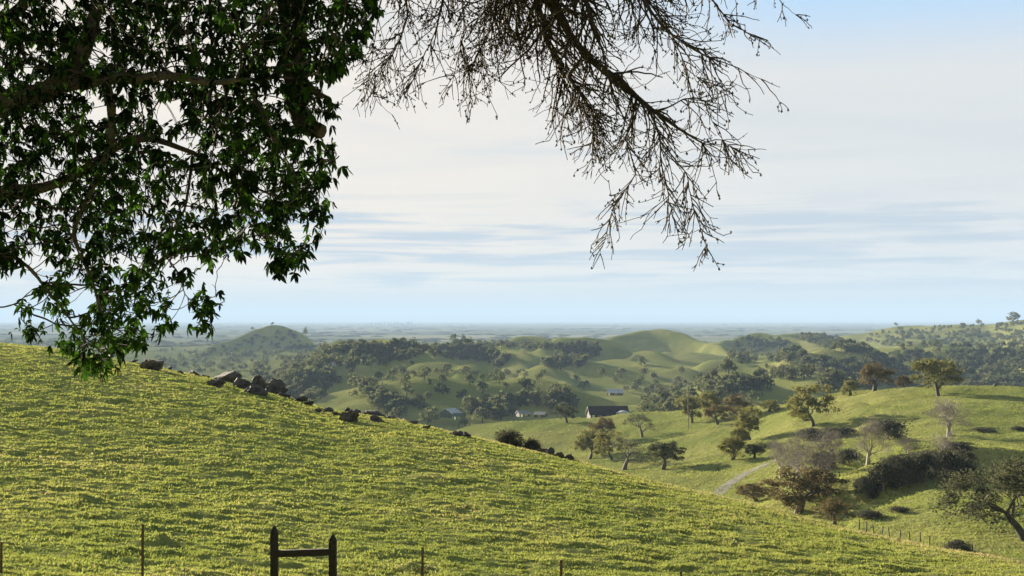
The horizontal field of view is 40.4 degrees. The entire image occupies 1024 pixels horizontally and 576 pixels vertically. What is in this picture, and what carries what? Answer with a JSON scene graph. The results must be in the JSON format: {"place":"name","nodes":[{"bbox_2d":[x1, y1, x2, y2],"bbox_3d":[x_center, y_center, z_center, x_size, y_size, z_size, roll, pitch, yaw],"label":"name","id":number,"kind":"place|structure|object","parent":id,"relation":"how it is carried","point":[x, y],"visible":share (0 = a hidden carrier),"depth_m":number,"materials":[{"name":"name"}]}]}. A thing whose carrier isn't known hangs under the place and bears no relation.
{"place":"outdoors","nodes":[
{"label":"outdoors","id":0,"kind":"place"},
{"bbox_2d":[0,322,996,345],"bbox_3d":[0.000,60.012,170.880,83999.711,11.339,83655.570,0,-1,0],"label":"distant plain","id":1,"kind":"structure","parent":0,"point":[772,328],"depth_m":9523.28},
{"bbox_2d":[0,320,1023,415],"bbox_3d":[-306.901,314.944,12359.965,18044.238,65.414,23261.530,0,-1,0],"label":"distant woodland","id":2,"kind":"object","parent":1,"relation":"on","point":[393,348],"visible":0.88,"depth_m":1339.30,"materials":[{"name":"green plant"}]},
{"bbox_2d":[0,314,1015,321],"bbox_3d":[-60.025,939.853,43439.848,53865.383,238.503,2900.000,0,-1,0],"label":"mountains","id":3,"kind":"structure","parent":0,"point":[553,318],"depth_m":42620.24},
{"bbox_2d":[0,343,1023,575],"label":"ground","id":4,"kind":"structure","parent":0,"point":[204,468],"depth_m":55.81,"materials":[{"name":"green plant"}]},
{"bbox_2d":[0,542,2,574],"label":"steel post","id":5,"kind":"object","parent":4,"relation":"on","point":[1,557],"visible":1,"depth_m":29.87,"materials":[{"name":"metal"}]},
{"bbox_2d":[141,524,143,575],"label":"steel post","id":6,"kind":"object","parent":4,"relation":"on","point":[142,549],"visible":1,"depth_m":29.87,"materials":[{"name":"metal"}]},
{"bbox_2d":[140,359,163,370],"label":"rock","id":7,"kind":"object","parent":4,"relation":"on","point":[151,364],"visible":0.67,"depth_m":99.91,"materials":[{"name":"grey stone"}]},
{"bbox_2d":[0,0,384,385],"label":"leafy tree","id":8,"kind":"object","parent":4,"relation":"on","point":[74,70],"visible":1,"depth_m":8.73,"materials":[{"name":"green plant"}]},
{"bbox_2d":[207,379,225,386],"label":"rock","id":9,"kind":"object","parent":4,"relation":"on","point":[216,383],"visible":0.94,"depth_m":92.13,"materials":[{"name":"grey stone"}]},
{"bbox_2d":[213,371,241,382],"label":"rock","id":10,"kind":"object","parent":4,"relation":"on","point":[230,376],"visible":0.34,"depth_m":99.70,"materials":[{"name":"grey stone"}]},
{"bbox_2d":[231,377,252,388],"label":"rock","id":11,"kind":"object","parent":4,"relation":"on","point":[239,382],"visible":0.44,"depth_m":94.62,"materials":[{"name":"grey stone"}]},
{"bbox_2d":[243,384,267,395],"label":"rock","id":12,"kind":"object","parent":4,"relation":"on","point":[256,389],"visible":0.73,"depth_m":89.74,"materials":[{"name":"grey stone"}]},
{"bbox_2d":[252,374,266,387],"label":"rock","id":13,"kind":"object","parent":4,"relation":"on","point":[257,379],"visible":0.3,"depth_m":98.94,"materials":[{"name":"grey stone"}]},
{"bbox_2d":[264,378,288,393],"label":"rock","id":14,"kind":"object","parent":4,"relation":"on","point":[276,386],"visible":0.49,"depth_m":95.92,"materials":[{"name":"grey stone"}]},
{"bbox_2d":[270,525,336,575],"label":"fence brace","id":15,"kind":"object","parent":4,"relation":"on","point":[330,552],"visible":1,"depth_m":29.81,"materials":[{"name":"brown wood"}]},
{"bbox_2d":[339,409,359,421],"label":"rock","id":16,"kind":"object","parent":4,"relation":"on","point":[351,415],"visible":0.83,"depth_m":82.02,"materials":[{"name":"grey stone"}]},
{"bbox_2d":[421,547,423,575],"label":"steel post","id":17,"kind":"object","parent":4,"relation":"on","point":[422,561],"visible":1,"depth_m":29.86,"materials":[{"name":"metal"}]},
{"bbox_2d":[494,427,525,446],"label":"shrub","id":18,"kind":"object","parent":4,"relation":"on","point":[509,437],"visible":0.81,"depth_m":89.33,"materials":[{"name":"green plant"}]},
{"bbox_2d":[518,435,544,450],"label":"shrub","id":19,"kind":"object","parent":4,"relation":"on","point":[532,444],"visible":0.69,"depth_m":89.50,"materials":[{"name":"green plant"}]},
{"bbox_2d":[278,0,811,271],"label":"bare oak","id":20,"kind":"object","parent":4,"relation":"on","point":[502,9],"visible":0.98,"depth_m":9.40,"materials":[{"name":"brown plant"}]},
{"bbox_2d":[0,0,1023,319],"label":"sky","id":21,"kind":"structure","parent":0,"point":[890,186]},
{"bbox_2d":[41,320,1023,560],"bbox_3d":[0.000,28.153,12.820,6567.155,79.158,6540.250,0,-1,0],"label":"hills","id":22,"kind":"structure","parent":0,"point":[665,354],"depth_m":561.14,"materials":[{"name":"green plant"}]},
{"bbox_2d":[301,388,317,400],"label":"oak tree","id":23,"kind":"object","parent":22,"relation":"on","point":[314,394],"visible":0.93,"depth_m":929.32,"materials":[{"name":"green plant"}]},
{"bbox_2d":[370,394,382,409],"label":"oak tree","id":24,"kind":"object","parent":22,"relation":"on","point":[378,399],"visible":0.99,"depth_m":833.25,"materials":[{"name":"green plant"}]},
{"bbox_2d":[388,406,407,417],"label":"oak tree","id":25,"kind":"object","parent":22,"relation":"on","point":[402,409],"visible":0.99,"depth_m":811.69,"materials":[{"name":"green plant"}]},
{"bbox_2d":[401,381,414,395],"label":"oak tree","id":26,"kind":"object","parent":22,"relation":"on","point":[404,387],"visible":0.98,"depth_m":854.27,"materials":[{"name":"green plant"}]},
{"bbox_2d":[417,365,431,378],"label":"oak tree","id":27,"kind":"object","parent":22,"relation":"on","point":[426,369],"visible":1,"depth_m":871.84,"materials":[{"name":"green plant"}]},
{"bbox_2d":[415,409,435,424],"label":"oak tree","id":28,"kind":"object","parent":22,"relation":"on","point":[430,413],"visible":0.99,"depth_m":787.79,"materials":[{"name":"green plant"}]},
{"bbox_2d":[422,406,439,421],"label":"oak tree","id":29,"kind":"object","parent":22,"relation":"on","point":[427,408],"visible":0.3,"depth_m":804.37,"materials":[{"name":"green plant"}]},
{"bbox_2d":[434,384,450,393],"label":"oak tree","id":30,"kind":"object","parent":22,"relation":"on","point":[442,387],"visible":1,"depth_m":851.65,"materials":[{"name":"green plant"}]},
{"bbox_2d":[439,408,461,417],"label":"barn","id":31,"kind":"structure","parent":22,"relation":"on","point":[447,413],"depth_m":795.99,"materials":[{"name":"metal"}]},
{"bbox_2d":[452,413,465,419],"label":"shed","id":32,"kind":"structure","parent":22,"relation":"on","point":[458,416],"depth_m":775.97,"materials":[{"name":"white paint"}]},
{"bbox_2d":[458,398,478,414],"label":"oak tree","id":33,"kind":"object","parent":22,"relation":"on","point":[471,405],"visible":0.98,"depth_m":814.37,"materials":[{"name":"green plant"}]},
{"bbox_2d":[462,395,483,412],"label":"oak tree","id":34,"kind":"object","parent":22,"relation":"on","point":[467,399],"visible":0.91,"depth_m":815.64,"materials":[{"name":"green plant"}]},
{"bbox_2d":[471,407,493,422],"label":"oak tree","id":35,"kind":"object","parent":22,"relation":"on","point":[480,411],"visible":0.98,"depth_m":791.96,"materials":[{"name":"green plant"}]},
{"bbox_2d":[476,381,489,393],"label":"oak tree","id":36,"kind":"object","parent":22,"relation":"on","point":[480,385],"visible":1,"depth_m":846.02,"materials":[{"name":"green plant"}]},
{"bbox_2d":[490,370,505,383],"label":"oak tree","id":37,"kind":"object","parent":22,"relation":"on","point":[501,375],"visible":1,"depth_m":872.06,"materials":[{"name":"green plant"}]},
{"bbox_2d":[490,402,509,419],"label":"oak tree","id":38,"kind":"object","parent":22,"relation":"on","point":[496,407],"visible":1,"depth_m":797.75,"materials":[{"name":"green plant"}]},
{"bbox_2d":[492,398,511,412],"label":"oak tree","id":39,"kind":"object","parent":22,"relation":"on","point":[497,401],"visible":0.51,"depth_m":810.62,"materials":[{"name":"green plant"}]},
{"bbox_2d":[513,395,528,406],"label":"oak tree","id":40,"kind":"object","parent":22,"relation":"on","point":[522,401],"visible":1,"depth_m":829.03,"materials":[{"name":"green plant"}]},
{"bbox_2d":[516,411,530,416],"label":"shed","id":41,"kind":"structure","parent":22,"relation":"on","point":[523,413],"depth_m":716.39,"materials":[{"name":"white paint"}]},
{"bbox_2d":[519,388,532,403],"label":"oak tree","id":42,"kind":"object","parent":22,"relation":"on","point":[523,390],"visible":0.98,"depth_m":829.15,"materials":[{"name":"green plant"}]},
{"bbox_2d":[522,378,535,389],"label":"oak tree","id":43,"kind":"object","parent":22,"relation":"on","point":[529,380],"visible":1,"depth_m":851.88,"materials":[{"name":"green plant"}]},
{"bbox_2d":[527,387,542,399],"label":"oak tree","id":44,"kind":"object","parent":22,"relation":"on","point":[535,394],"visible":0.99,"depth_m":829.57,"materials":[{"name":"green plant"}]},
{"bbox_2d":[543,387,558,399],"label":"oak tree","id":45,"kind":"object","parent":22,"relation":"on","point":[552,392],"visible":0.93,"depth_m":821.64,"materials":[{"name":"green plant"}]},
{"bbox_2d":[553,404,579,422],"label":"oak tree","id":46,"kind":"object","parent":22,"relation":"on","point":[567,413],"visible":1,"depth_m":528.05,"materials":[{"name":"green plant"}]},
{"bbox_2d":[564,395,578,407],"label":"oak tree","id":47,"kind":"object","parent":22,"relation":"on","point":[568,401],"visible":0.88,"depth_m":818.01,"materials":[{"name":"green plant"}]},
{"bbox_2d":[571,427,605,458],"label":"oak tree","id":48,"kind":"object","parent":22,"relation":"on","point":[583,443],"visible":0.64,"depth_m":427.44,"materials":[{"name":"green plant"}]},
{"bbox_2d":[585,416,615,437],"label":"oak tree","id":49,"kind":"object","parent":22,"relation":"on","point":[602,423],"visible":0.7,"depth_m":469.03,"materials":[{"name":"green plant"}]},
{"bbox_2d":[585,406,628,417],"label":"farmhouse","id":50,"kind":"object","parent":22,"relation":"on","point":[595,411],"visible":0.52,"depth_m":541.86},
{"bbox_2d":[591,429,626,459],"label":"oak tree","id":51,"kind":"object","parent":22,"relation":"on","point":[600,441],"visible":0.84,"depth_m":371.04,"materials":[{"name":"green plant"}]},
{"bbox_2d":[607,389,623,395],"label":"barn","id":52,"kind":"structure","parent":22,"relation":"on","point":[615,392],"depth_m":914.41,"materials":[{"name":"grey metal"}]},
{"bbox_2d":[600,435,651,469],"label":"oak tree","id":53,"kind":"object","parent":22,"relation":"on","point":[630,445],"visible":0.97,"depth_m":351.91,"materials":[{"name":"green plant"}]},
{"bbox_2d":[622,407,655,437],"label":"oak tree","id":54,"kind":"object","parent":22,"relation":"on","point":[637,418],"visible":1,"depth_m":464.29,"materials":[{"name":"green plant"}]},
{"bbox_2d":[635,400,654,411],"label":"oak tree","id":55,"kind":"object","parent":22,"relation":"on","point":[647,406],"visible":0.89,"depth_m":744.98,"materials":[{"name":"green plant"}]},
{"bbox_2d":[644,440,686,469],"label":"oak tree","id":56,"kind":"object","parent":22,"relation":"on","point":[669,450],"visible":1,"depth_m":287.53,"materials":[{"name":"green plant"}]},
{"bbox_2d":[662,401,679,411],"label":"oak tree","id":57,"kind":"object","parent":22,"relation":"on","point":[666,405],"visible":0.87,"depth_m":727.43,"materials":[{"name":"green plant"}]},
{"bbox_2d":[672,395,709,422],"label":"oak tree","id":58,"kind":"object","parent":22,"relation":"on","point":[692,406],"visible":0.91,"depth_m":466.19,"materials":[{"name":"green plant"}]},
{"bbox_2d":[695,391,720,413],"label":"oak tree","id":59,"kind":"object","parent":22,"relation":"on","point":[711,397],"visible":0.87,"depth_m":471.27,"materials":[{"name":"green plant"}]},
{"bbox_2d":[705,368,718,379],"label":"oak tree","id":60,"kind":"object","parent":22,"relation":"on","point":[713,372],"visible":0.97,"depth_m":833.38,"materials":[{"name":"green plant"}]},
{"bbox_2d":[702,403,732,424],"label":"oak tree","id":61,"kind":"object","parent":22,"relation":"on","point":[714,409],"visible":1,"depth_m":445.89,"materials":[{"name":"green plant"}]},
{"bbox_2d":[722,358,737,372],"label":"oak tree","id":62,"kind":"object","parent":22,"relation":"on","point":[729,365],"visible":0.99,"depth_m":839.82,"materials":[{"name":"green plant"}]},
{"bbox_2d":[716,434,748,459],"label":"oak tree","id":63,"kind":"object","parent":22,"relation":"on","point":[734,444],"visible":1,"depth_m":280.76,"materials":[{"name":"green plant"}]},
{"bbox_2d":[720,394,754,417],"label":"oak tree","id":64,"kind":"object","parent":22,"relation":"on","point":[734,401],"visible":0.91,"depth_m":449.07,"materials":[{"name":"green plant"}]},
{"bbox_2d":[727,424,750,441],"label":"oak tree","id":65,"kind":"object","parent":22,"relation":"on","point":[738,432],"visible":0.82,"depth_m":342.94,"materials":[{"name":"green plant"}]},
{"bbox_2d":[733,406,764,439],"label":"oak tree","id":66,"kind":"object","parent":22,"relation":"on","point":[745,420],"visible":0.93,"depth_m":349.75,"materials":[{"name":"green plant"}]},
{"bbox_2d":[744,390,758,401],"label":"oak tree","id":67,"kind":"object","parent":22,"relation":"on","point":[750,393],"visible":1,"depth_m":733.03,"materials":[{"name":"green plant"}]},
{"bbox_2d":[732,482,776,501],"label":"bush","id":68,"kind":"object","parent":22,"relation":"on","point":[746,489],"visible":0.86,"depth_m":228.01,"materials":[{"name":"green plant"}]},
{"bbox_2d":[744,444,767,457],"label":"oak tree","id":69,"kind":"object","parent":22,"relation":"on","point":[750,450],"visible":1,"depth_m":278.27,"materials":[{"name":"green plant"}]},
{"bbox_2d":[751,374,767,385],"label":"oak tree","id":70,"kind":"object","parent":22,"relation":"on","point":[762,376],"visible":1,"depth_m":811.54,"materials":[{"name":"green plant"}]},
{"bbox_2d":[757,399,780,411],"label":"oak tree","id":71,"kind":"object","parent":22,"relation":"on","point":[772,404],"visible":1,"depth_m":442.16,"materials":[{"name":"green plant"}]},
{"bbox_2d":[766,435,793,478],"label":"bare tree","id":72,"kind":"object","parent":22,"relation":"on","point":[777,454],"visible":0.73,"depth_m":245.61,"materials":[{"name":"grey plant"}]},
{"bbox_2d":[777,428,815,475],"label":"bare tree","id":73,"kind":"object","parent":22,"relation":"on","point":[794,452],"visible":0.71,"depth_m":233.68,"materials":[{"name":"grey plant"}]},
{"bbox_2d":[796,363,811,377],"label":"oak tree","id":74,"kind":"object","parent":22,"relation":"on","point":[802,369],"visible":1,"depth_m":837.43,"materials":[{"name":"green plant"}]},
{"bbox_2d":[759,465,850,514],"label":"oak tree","id":75,"kind":"object","parent":22,"relation":"on","point":[799,499],"visible":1,"depth_m":197.71,"materials":[{"name":"green plant"}]},
{"bbox_2d":[794,426,823,438],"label":"bush","id":76,"kind":"object","parent":22,"relation":"on","point":[810,431],"visible":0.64,"depth_m":327.86,"materials":[{"name":"grey plant"}]},
{"bbox_2d":[783,384,843,426],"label":"oak tree","id":77,"kind":"object","parent":22,"relation":"on","point":[799,409],"visible":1,"depth_m":359.27,"materials":[{"name":"green plant"}]},
{"bbox_2d":[782,426,852,487],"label":"bare tree","id":78,"kind":"object","parent":22,"relation":"on","point":[826,463],"visible":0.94,"depth_m":202.89,"materials":[{"name":"grey plant"}]},
{"bbox_2d":[807,450,839,468],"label":"bush","id":79,"kind":"object","parent":22,"relation":"on","point":[809,461],"visible":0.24,"depth_m":241.80,"materials":[{"name":"grey plant"}]},
{"bbox_2d":[817,430,845,453],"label":"bare tree","id":80,"kind":"object","parent":22,"relation":"on","point":[839,442],"visible":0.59,"depth_m":257.03,"materials":[{"name":"grey plant"}]},
{"bbox_2d":[812,497,856,524],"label":"oak tree","id":81,"kind":"object","parent":22,"relation":"on","point":[835,507],"visible":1,"depth_m":181.85,"materials":[{"name":"brown plant"}]},
{"bbox_2d":[817,426,858,436],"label":"bush","id":82,"kind":"object","parent":22,"relation":"on","point":[843,430],"visible":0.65,"depth_m":323.71,"materials":[{"name":"grey plant"}]},
{"bbox_2d":[835,448,863,464],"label":"bush","id":83,"kind":"object","parent":22,"relation":"on","point":[847,454],"visible":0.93,"depth_m":245.94,"materials":[{"name":"green plant"}]},
{"bbox_2d":[840,379,860,395],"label":"oak tree","id":84,"kind":"object","parent":22,"relation":"on","point":[851,385],"visible":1,"depth_m":421.49,"materials":[{"name":"green plant"}]},
{"bbox_2d":[849,474,886,498],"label":"bramble bush","id":85,"kind":"object","parent":22,"relation":"on","point":[863,483],"visible":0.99,"depth_m":193.54,"materials":[{"name":"green plant"}]},
{"bbox_2d":[844,413,897,464],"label":"bare tree","id":86,"kind":"object","parent":22,"relation":"on","point":[878,439],"visible":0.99,"depth_m":227.38,"materials":[{"name":"grey plant"}]},
{"bbox_2d":[853,509,891,518],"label":"bush","id":87,"kind":"object","parent":22,"relation":"on","point":[865,514],"visible":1,"depth_m":163.31,"materials":[{"name":"green plant"}]},
{"bbox_2d":[857,361,899,390],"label":"oak tree","id":88,"kind":"object","parent":22,"relation":"on","point":[876,370],"visible":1,"depth_m":421.74,"materials":[{"name":"green plant"}]},
{"bbox_2d":[861,458,898,491],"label":"bramble bush","id":89,"kind":"object","parent":22,"relation":"on","point":[879,473],"visible":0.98,"depth_m":193.09,"materials":[{"name":"green plant"}]},
{"bbox_2d":[865,418,913,438],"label":"bush","id":90,"kind":"object","parent":22,"relation":"on","point":[892,427],"visible":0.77,"depth_m":299.81,"materials":[{"name":"green plant"}]},
{"bbox_2d":[885,506,910,512],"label":"bush","id":91,"kind":"object","parent":22,"relation":"on","point":[902,509],"visible":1,"depth_m":166.20,"materials":[{"name":"green plant"}]},
{"bbox_2d":[895,375,913,387],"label":"oak tree","id":92,"kind":"object","parent":22,"relation":"on","point":[903,378],"visible":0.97,"depth_m":423.36,"materials":[{"name":"green plant"}]},
{"bbox_2d":[885,450,926,490],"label":"bramble bush","id":93,"kind":"object","parent":22,"relation":"on","point":[908,471],"visible":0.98,"depth_m":192.71,"materials":[{"name":"green plant"}]},
{"bbox_2d":[896,435,921,454],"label":"bare tree","id":94,"kind":"object","parent":22,"relation":"on","point":[910,445],"visible":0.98,"depth_m":219.37,"materials":[{"name":"grey plant"}]},
{"bbox_2d":[903,448,943,483],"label":"bramble bush","id":95,"kind":"object","parent":22,"relation":"on","point":[923,456],"visible":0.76,"depth_m":194.18,"materials":[{"name":"green plant"}]},
{"bbox_2d":[908,356,969,396],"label":"oak tree","id":96,"kind":"object","parent":22,"relation":"on","point":[931,367],"visible":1,"depth_m":382.50,"materials":[{"name":"green plant"}]},
{"bbox_2d":[923,431,963,450],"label":"bare tree","id":97,"kind":"object","parent":22,"relation":"on","point":[945,441],"visible":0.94,"depth_m":206.00,"materials":[{"name":"grey plant"}]},
{"bbox_2d":[919,394,973,435],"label":"bare tree","id":98,"kind":"object","parent":22,"relation":"on","point":[946,412],"visible":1,"depth_m":304.65,"materials":[{"name":"grey plant"}]},
{"bbox_2d":[928,445,965,482],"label":"bramble bush","id":99,"kind":"object","parent":22,"relation":"on","point":[949,462],"visible":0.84,"depth_m":195.46,"materials":[{"name":"green plant"}]},
{"bbox_2d":[940,539,974,551],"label":"shrub","id":100,"kind":"object","parent":22,"relation":"on","point":[957,544],"visible":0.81,"depth_m":139.04,"materials":[{"name":"green plant"}]},
{"bbox_2d":[939,441,981,451],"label":"bush","id":101,"kind":"object","parent":22,"relation":"on","point":[964,445],"visible":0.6,"depth_m":209.71,"materials":[{"name":"green plant"}]},
{"bbox_2d":[952,446,982,476],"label":"bramble bush","id":102,"kind":"object","parent":22,"relation":"on","point":[967,463],"visible":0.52,"depth_m":199.14,"materials":[{"name":"green plant"}]},
{"bbox_2d":[927,451,1023,540],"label":"oak tree","id":103,"kind":"object","parent":22,"relation":"on","point":[1006,477],"visible":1,"depth_m":146.10,"materials":[{"name":"green plant"}]},
{"bbox_2d":[970,426,999,432],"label":"bush","id":104,"kind":"object","parent":22,"relation":"on","point":[986,429],"visible":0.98,"depth_m":308.01,"materials":[{"name":"green plant"}]},
{"bbox_2d":[1006,312,1020,319],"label":"oak tree","id":105,"kind":"object","parent":22,"relation":"on","point":[1015,316],"visible":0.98,"depth_m":2531.97,"materials":[{"name":"green plant"}]},
{"bbox_2d":[714,460,775,493],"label":"track","id":106,"kind":"structure","parent":0,"point":[723,488],"depth_m":259.12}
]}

